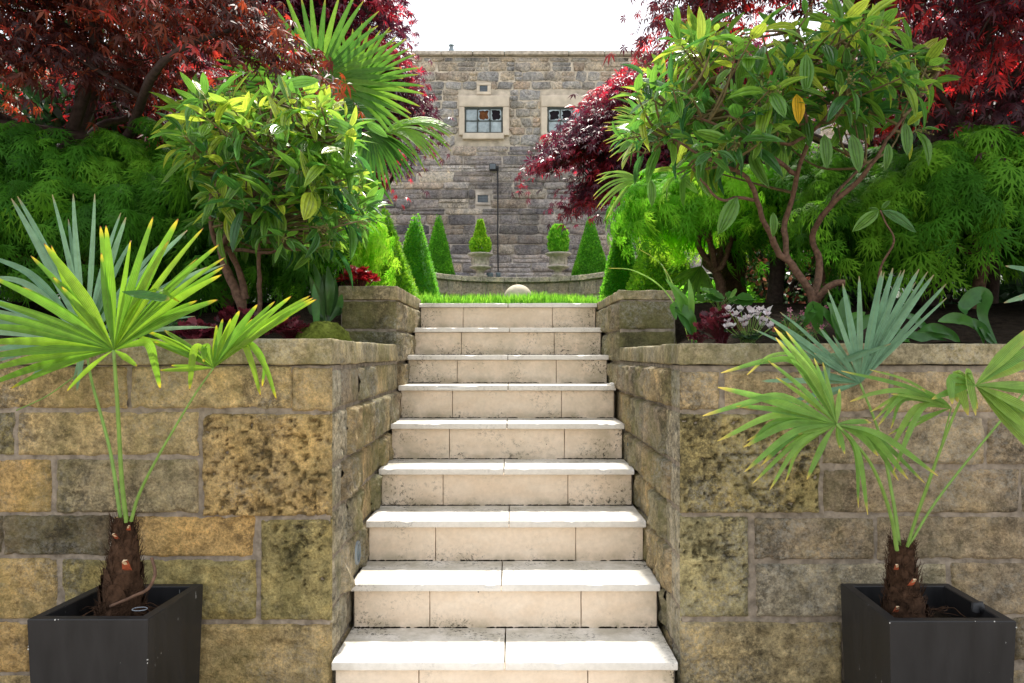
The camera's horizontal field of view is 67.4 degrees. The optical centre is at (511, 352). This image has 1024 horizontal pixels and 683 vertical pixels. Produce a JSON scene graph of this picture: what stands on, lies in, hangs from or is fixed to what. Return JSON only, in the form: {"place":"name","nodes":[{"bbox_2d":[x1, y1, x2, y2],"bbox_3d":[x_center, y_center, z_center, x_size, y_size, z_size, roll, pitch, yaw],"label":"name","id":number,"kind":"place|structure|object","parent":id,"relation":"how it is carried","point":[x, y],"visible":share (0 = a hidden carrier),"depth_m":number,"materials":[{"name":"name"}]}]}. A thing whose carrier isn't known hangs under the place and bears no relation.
{"place":"outdoors","nodes":[
{"label":"outdoors","id":0,"kind":"place"},
{"bbox_2d":[0,299,340,339],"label":"garden bed","id":1,"kind":"object","parent":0,"point":[303,313],"visible":0.2,"depth_m":4.18,"materials":[{"name":"soil"}]},
{"bbox_2d":[0,82,20,107],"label":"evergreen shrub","id":2,"kind":"object","parent":1,"relation":"on","point":[3,88],"visible":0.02,"depth_m":6.00,"materials":[{"name":"green plant"}]},
{"bbox_2d":[0,82,173,301],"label":"evergreen shrub","id":3,"kind":"object","parent":1,"relation":"on","point":[54,114],"visible":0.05,"depth_m":5.98,"materials":[{"name":"green plant"}]},
{"bbox_2d":[17,36,267,155],"bbox_3d":[-3.007,-1.576,6.695,2.150,2.569,2.840,0,0,-39],"label":"red maple","id":4,"kind":"object","parent":1,"relation":"on","point":[209,76],"visible":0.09,"depth_m":6.15,"materials":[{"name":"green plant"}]},
{"bbox_2d":[0,116,309,323],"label":"laceleaf maple","id":5,"kind":"object","parent":1,"relation":"on","point":[37,172],"visible":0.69,"depth_m":3.72,"materials":[{"name":"green plant"}]},
{"bbox_2d":[144,320,190,338],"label":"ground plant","id":6,"kind":"object","parent":1,"relation":"on","point":[175,322],"visible":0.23,"depth_m":3.19,"materials":[{"name":"green plant"}]},
{"bbox_2d":[0,0,366,296],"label":"red maple","id":7,"kind":"object","parent":1,"relation":"on","point":[231,26],"visible":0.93,"depth_m":3.93,"materials":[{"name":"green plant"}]},
{"bbox_2d":[169,317,222,338],"bbox_3d":[-1.227,-0.089,2.994,0.209,0.111,0.191,0,0,0],"label":"heuchera","id":8,"kind":"object","parent":1,"relation":"on","point":[203,333],"visible":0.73,"depth_m":2.97,"materials":[{"name":"red plant"}]},
{"bbox_2d":[70,143,355,312],"bbox_3d":[-1.815,-0.663,4.592,1.448,1.136,1.617,0,0,41],"label":"laceleaf maple","id":9,"kind":"object","parent":1,"relation":"on","point":[303,273],"visible":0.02,"depth_m":4.27,"materials":[{"name":"green plant"}]},
{"bbox_2d":[214,305,256,326],"bbox_3d":[-1.208,-0.149,3.402,0.223,0.128,0.225,0,0,0],"label":"heuchera","id":10,"kind":"object","parent":1,"relation":"on","point":[228,314],"visible":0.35,"depth_m":3.39,"materials":[{"name":"red plant"}]},
{"bbox_2d":[150,275,334,303],"bbox_3d":[-2.362,-0.952,6.611,1.780,1.487,1.542,0,0,0],"label":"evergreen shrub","id":11,"kind":"object","parent":1,"relation":"on","point":[273,300],"depth_m":6.34,"materials":[{"name":"green plant"}]},
{"bbox_2d":[147,71,393,320],"bbox_3d":[-1.094,-0.722,3.408,1.219,1.318,1.152,0,0,0],"label":"broadleaf shrub","id":12,"kind":"object","parent":1,"relation":"on","point":[322,172],"visible":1,"depth_m":3.12,"materials":[{"name":"green plant"}]},
{"bbox_2d":[265,315,309,338],"bbox_3d":[-0.893,-0.098,3.050,0.188,0.119,0.152,0,0,0],"label":"heuchera","id":13,"kind":"object","parent":1,"relation":"on","point":[295,325],"visible":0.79,"depth_m":3.03,"materials":[{"name":"red plant"}]},
{"bbox_2d":[218,196,401,298],"bbox_3d":[-1.474,-0.716,5.318,1.374,0.852,1.347,0,0,0],"label":"laceleaf maple","id":14,"kind":"object","parent":1,"relation":"on","point":[373,255],"visible":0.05,"depth_m":5.19,"materials":[{"name":"green plant"}]},
{"bbox_2d":[307,263,343,321],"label":"strap leaf plant","id":15,"kind":"object","parent":1,"relation":"on","point":[331,303],"visible":0.79,"depth_m":3.72,"materials":[{"name":"green plant"}]},
{"bbox_2d":[311,284,319,321],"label":"upright leaf","id":16,"kind":"object","parent":15,"relation":"part of","point":[315,305],"visible":0.67,"depth_m":3.10,"materials":[{"name":"green plant"}]},
{"bbox_2d":[208,0,453,287],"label":"fan palm","id":17,"kind":"object","parent":1,"relation":"on","point":[362,71],"visible":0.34,"depth_m":4.89,"materials":[{"name":"green plant"}]},
{"bbox_2d":[336,264,380,285],"bbox_3d":[-0.948,-0.429,4.752,0.279,0.243,0.224,0,0,0],"label":"red begonia","id":18,"kind":"object","parent":1,"relation":"on","point":[362,274],"visible":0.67,"depth_m":4.72,"materials":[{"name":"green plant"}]},
{"bbox_2d":[364,208,420,299],"bbox_3d":[-1.138,-0.791,6.804,0.738,1.016,0.746,0,0,0],"label":"topiary pyramid","id":19,"kind":"object","parent":1,"relation":"on","point":[405,280],"visible":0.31,"depth_m":6.64,"materials":[{"name":"green plant"}]},
{"bbox_2d":[0,0,1020,50],"label":"sky","id":20,"kind":"structure","parent":0,"point":[470,25],"materials":[{"name":"white"}]},
{"bbox_2d":[675,301,1023,343],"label":"garden bed","id":21,"kind":"object","parent":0,"point":[1006,321],"visible":0.36,"depth_m":3.91,"materials":[{"name":"soil"}]},
{"bbox_2d":[626,237,696,293],"bbox_3d":[1.337,-0.803,6.903,0.726,1.040,0.736,0,0,0],"label":"topiary pyramid","id":22,"kind":"object","parent":21,"relation":"on","point":[640,282],"visible":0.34,"depth_m":6.69,"materials":[{"name":"green plant"}]},
{"bbox_2d":[594,77,762,303],"bbox_3d":[1.360,-1.237,5.608,1.597,1.952,0.870,0,0,0],"label":"fan palm","id":23,"kind":"object","parent":21,"relation":"on","point":[698,277],"visible":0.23,"depth_m":5.34,"materials":[{"name":"green plant"}]},
{"bbox_2d":[603,152,792,302],"bbox_3d":[1.283,-0.827,5.359,1.291,1.082,1.393,0,0,0],"label":"laceleaf maple","id":24,"kind":"object","parent":21,"relation":"on","point":[676,225],"visible":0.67,"depth_m":4.95,"materials":[{"name":"green plant"}]},
{"bbox_2d":[671,279,765,302],"bbox_3d":[1.571,-0.442,5.894,0.705,0.332,0.708,0,0,0],"label":"shrub","id":25,"kind":"object","parent":21,"relation":"on","point":[753,294],"visible":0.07,"depth_m":5.79,"materials":[{"name":"green plant"}]},
{"bbox_2d":[693,304,747,343],"bbox_3d":[0.815,-0.113,2.982,0.202,0.160,0.184,0,0,33],"label":"heuchera","id":26,"kind":"object","parent":21,"relation":"on","point":[710,319],"visible":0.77,"depth_m":2.96,"materials":[{"name":"red plant"}]},
{"bbox_2d":[696,287,755,311],"bbox_3d":[1.138,-0.289,4.098,0.327,0.143,0.267,0,0,0],"label":"bergenia","id":27,"kind":"object","parent":21,"relation":"on","point":[744,299],"visible":0.91,"depth_m":4.08,"materials":[{"name":"green plant"}]},
{"bbox_2d":[722,305,778,343],"bbox_3d":[0.885,-0.107,2.926,0.270,0.156,0.187,0,0,-29],"label":"cyclamen","id":28,"kind":"object","parent":21,"relation":"on","point":[744,337],"visible":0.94,"depth_m":2.90,"materials":[{"name":"white plant"}]},
{"bbox_2d":[715,89,831,302],"bbox_3d":[1.779,-1.145,5.241,1.024,1.709,0.196,0,0,0],"label":"bare trunk","id":29,"kind":"object","parent":21,"relation":"on","point":[775,292],"visible":0.17,"depth_m":5.16,"materials":[{"name":"brown plant"}]},
{"bbox_2d":[610,0,960,332],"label":"broadleaf shrub","id":30,"kind":"object","parent":21,"relation":"on","point":[796,79],"visible":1,"depth_m":3.17,"materials":[{"name":"green plant"}]},
{"bbox_2d":[769,311,813,342],"bbox_3d":[1.110,-0.102,3.054,0.180,0.127,0.150,0,0,0],"label":"saxifrage","id":31,"kind":"object","parent":21,"relation":"on","point":[792,326],"visible":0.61,"depth_m":3.04,"materials":[{"name":"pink plant"}]},
{"bbox_2d":[745,247,843,304],"bbox_3d":[2.175,-0.705,6.078,1.058,0.866,0.865,0,0,0],"label":"pink tipped shrub","id":32,"kind":"object","parent":21,"relation":"on","point":[790,292],"visible":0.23,"depth_m":5.96,"materials":[{"name":"green plant"}]},
{"bbox_2d":[568,0,1023,305],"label":"red maple","id":33,"kind":"object","parent":21,"relation":"on","point":[979,24],"visible":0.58,"depth_m":4.31,"materials":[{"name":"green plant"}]},
{"bbox_2d":[708,244,885,304],"bbox_3d":[2.502,-0.765,6.919,1.662,1.107,1.514,0,0,0],"label":"evergreen shrub","id":34,"kind":"object","parent":21,"relation":"on","point":[785,282],"visible":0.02,"depth_m":6.41,"materials":[{"name":"green plant"}]},
{"bbox_2d":[787,305,830,341],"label":"pink flower","id":35,"kind":"object","parent":21,"relation":"on","point":[802,313],"visible":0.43,"depth_m":3.09,"materials":[{"name":"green plant"}]},
{"bbox_2d":[803,294,869,340],"bbox_3d":[1.298,-0.137,3.069,0.276,0.205,0.097,0,0,-7],"label":"strap leaf plant","id":36,"kind":"object","parent":21,"relation":"on","point":[815,312],"visible":0.61,"depth_m":3.07,"materials":[{"name":"green plant"}]},
{"bbox_2d":[719,143,969,303],"bbox_3d":[2.159,-0.835,4.981,1.683,1.108,1.310,0,0,0],"label":"laceleaf maple","id":37,"kind":"object","parent":21,"relation":"on","point":[819,184],"visible":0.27,"depth_m":4.74,"materials":[{"name":"green plant"}]},
{"bbox_2d":[852,201,915,303],"bbox_3d":[1.506,-0.337,3.102,0.214,0.561,0.147,0,0,-35],"label":"young shoot","id":38,"kind":"object","parent":21,"relation":"on","point":[869,218],"visible":0.84,"depth_m":3.10,"materials":[{"name":"green plant"}]},
{"bbox_2d":[776,123,1023,309],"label":"laceleaf maple","id":39,"kind":"object","parent":21,"relation":"on","point":[955,192],"visible":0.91,"depth_m":3.82,"materials":[{"name":"green plant"}]},
{"bbox_2d":[791,10,1022,297],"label":"red maple","id":40,"kind":"object","parent":21,"relation":"on","point":[972,118],"visible":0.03,"depth_m":6.51,"materials":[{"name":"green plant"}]},
{"bbox_2d":[896,313,959,341],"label":"hosta plant","id":41,"kind":"object","parent":21,"relation":"on","point":[929,331],"visible":0.56,"depth_m":2.98,"materials":[{"name":"green plant"}]},
{"bbox_2d":[834,121,1023,304],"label":"evergreen shrub","id":42,"kind":"object","parent":21,"relation":"on","point":[1013,288],"visible":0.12,"depth_m":5.99,"materials":[{"name":"green plant"}]},
{"bbox_2d":[899,29,1023,303],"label":"bare trunk","id":43,"kind":"object","parent":21,"relation":"on","point":[993,285],"visible":0.21,"depth_m":4.59,"materials":[{"name":"brown plant"}]},
{"bbox_2d":[938,287,997,343],"bbox_3d":[1.745,-0.137,2.926,0.248,0.231,0.090,0,0,-20],"label":"tulip plant","id":44,"kind":"object","parent":21,"relation":"on","point":[981,298],"visible":0.93,"depth_m":2.92,"materials":[{"name":"green plant"}]},
{"label":"lawn","id":45,"kind":"structure","parent":0,"visible":0},
{"bbox_2d":[0,0,169,298],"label":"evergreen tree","id":46,"kind":"object","parent":45,"relation":"on","point":[21,91],"visible":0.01,"depth_m":7.88,"materials":[{"name":"green plant"}]},
{"bbox_2d":[140,0,453,298],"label":"red maple","id":47,"kind":"object","parent":45,"relation":"on","point":[386,17],"visible":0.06,"depth_m":8.03,"materials":[{"name":"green plant"}]},
{"bbox_2d":[402,213,441,298],"bbox_3d":[-1.160,-0.990,9.298,0.775,1.414,0.778,0,0,0],"label":"topiary pyramid","id":48,"kind":"object","parent":45,"relation":"on","point":[416,252],"visible":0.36,"depth_m":9.16,"materials":[{"name":"green plant"}]},
{"bbox_2d":[504,274,530,297],"bbox_3d":[0.052,-0.463,6.000,0.229,0.315,0.229,0,0,0],"label":"fountain","id":49,"kind":"object","parent":45,"relation":"on","point":[516,288],"visible":0.27,"depth_m":5.92,"materials":[{"name":"white stone"}]},
{"bbox_2d":[289,290,754,303],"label":"grass","id":50,"kind":"structure","parent":45,"relation":"on","point":[525,298],"depth_m":5.02,"materials":[{"name":"green plant"}]},
{"bbox_2d":[58,272,1021,303],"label":"curved wall","id":51,"kind":"structure","parent":45,"relation":"on","point":[585,285],"depth_m":12.75,"materials":[{"name":"stone"}]},
{"bbox_2d":[467,219,492,276],"bbox_3d":[-0.527,-1.778,12.965,0.440,1.001,0.446,0,0,0],"label":"planted urn","id":52,"kind":"object","parent":51,"relation":"on","point":[480,260],"visible":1,"depth_m":12.86,"materials":[{"name":"stone"}]},
{"bbox_2d":[486,272,492,276],"bbox_3d":[-0.370,-1.327,13.147,0.118,0.098,0.106,0,0,0],"label":"floodlight","id":53,"kind":"object","parent":51,"relation":"on","point":[489,274],"visible":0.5,"depth_m":13.09,"materials":[{"name":"grey metal"}]},
{"bbox_2d":[545,223,570,276],"bbox_3d":[0.787,-1.734,12.915,0.445,0.911,0.446,0,0,0],"label":"planted urn","id":54,"kind":"object","parent":51,"relation":"on","point":[558,254],"visible":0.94,"depth_m":12.80,"materials":[{"name":"stone"}]},
{"bbox_2d":[598,226,635,301],"bbox_3d":[1.322,-0.977,9.193,0.669,1.387,0.667,0,0,0],"label":"topiary pyramid","id":55,"kind":"object","parent":45,"relation":"on","point":[615,280],"visible":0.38,"depth_m":9.06,"materials":[{"name":"green plant"}]},
{"bbox_2d":[511,38,808,275],"bbox_3d":[1.797,-2.005,8.616,3.602,3.424,2.569,0,0,0],"label":"red maple","id":56,"kind":"object","parent":45,"relation":"on","point":[580,143],"visible":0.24,"depth_m":8.11,"materials":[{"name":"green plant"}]},
{"bbox_2d":[848,3,1023,298],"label":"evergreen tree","id":57,"kind":"object","parent":45,"relation":"on","point":[961,288],"depth_m":8.59,"materials":[{"name":"green plant"}]},
{"label":"ground","id":58,"kind":"structure","parent":0,"visible":0},
{"bbox_2d":[0,194,316,682],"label":"potted palm","id":59,"kind":"object","parent":58,"relation":"on","point":[122,623],"visible":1,"depth_m":2.19,"materials":[{"name":"plant"}]},
{"bbox_2d":[0,286,420,682],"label":"retaining wall","id":60,"kind":"structure","parent":58,"relation":"on","point":[256,510],"depth_m":2.54,"materials":[{"name":"stone"}]},
{"bbox_2d":[294,321,351,340],"bbox_3d":[-0.774,-0.080,3.149,0.241,0.107,0.325,0,0,0],"label":"moss mound","id":61,"kind":"object","parent":60,"relation":"on","point":[322,329],"visible":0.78,"depth_m":3.05,"materials":[{"name":"green plant"}]},
{"bbox_2d":[355,540,360,564],"bbox_3d":[-0.611,0.771,2.965,0.043,0.092,0.092,0,0,0],"label":"step light","id":62,"kind":"object","parent":60,"relation":"attached to","point":[357,552],"visible":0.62,"depth_m":2.95,"materials":[{"name":"grey glass"}]},
{"bbox_2d":[332,303,677,682],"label":"staircase","id":63,"kind":"structure","parent":58,"relation":"on","point":[506,523],"depth_m":3.12,"materials":[{"name":"stone"}]},
{"bbox_2d":[595,290,1023,682],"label":"retaining wall","id":64,"kind":"structure","parent":58,"relation":"on","point":[749,575],"depth_m":2.54,"materials":[{"name":"grey stone"}]},
{"bbox_2d":[666,279,696,342],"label":"strap leaf plant","id":65,"kind":"object","parent":64,"relation":"on","point":[682,307],"visible":0.81,"depth_m":3.12,"materials":[{"name":"green plant"}]},
{"bbox_2d":[611,250,688,339],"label":"seed stalks","id":66,"kind":"object","parent":65,"relation":"on","point":[666,273],"visible":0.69,"depth_m":3.23,"materials":[{"name":"green plant"}]},
{"bbox_2d":[686,331,716,342],"bbox_3d":[0.726,-0.058,2.957,0.113,0.055,0.090,0,0,-19],"label":"heuchera","id":67,"kind":"object","parent":64,"relation":"on","point":[695,337],"visible":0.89,"depth_m":2.94,"materials":[{"name":"red plant"}]},
{"bbox_2d":[703,265,1023,682],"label":"potted palm","id":68,"kind":"object","parent":58,"relation":"on","point":[902,624],"visible":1,"depth_m":2.13,"materials":[{"name":"plant"}]},
{"label":"terrace","id":69,"kind":"structure","parent":0,"visible":0},
{"bbox_2d":[428,214,455,274],"bbox_3d":[-1.294,-1.831,13.700,0.661,1.301,0.648,0,0,0],"label":"topiary pyramid","id":70,"kind":"object","parent":69,"relation":"on","point":[439,251],"visible":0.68,"depth_m":13.54,"materials":[{"name":"green plant"}]},
{"bbox_2d":[0,44,1022,277],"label":"stone building","id":71,"kind":"structure","parent":69,"relation":"on","point":[505,110],"depth_m":15.98,"materials":[{"name":"grey stone"}]},
{"bbox_2d":[465,107,502,132],"bbox_3d":[-0.576,-4.835,15.968,0.789,0.539,0.052,0,0,0],"label":"window","id":72,"kind":"structure","parent":71,"relation":"in","point":[476,121],"depth_m":15.97,"materials":[{"name":"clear glass"}]},
{"bbox_2d":[489,163,498,271],"bbox_3d":[-0.359,-2.643,15.876,0.199,2.513,0.208,0,0,0],"label":"wall floodlight","id":73,"kind":"object","parent":71,"relation":"attached to","point":[493,167],"depth_m":15.93,"materials":[{"name":"black metal"}]},
{"bbox_2d":[547,107,583,132],"bbox_3d":[1.147,-4.835,15.968,0.800,0.539,0.052,0,0,0],"label":"window","id":74,"kind":"structure","parent":71,"relation":"in","point":[554,114],"depth_m":15.97,"materials":[{"name":"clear glass"}]},
{"bbox_2d":[571,217,606,275],"bbox_3d":[1.391,-1.797,13.494,0.741,1.235,0.756,0,0,0],"label":"topiary pyramid","id":75,"kind":"object","parent":69,"relation":"on","point":[590,258],"visible":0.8,"depth_m":13.30,"materials":[{"name":"green plant"}]}
]}

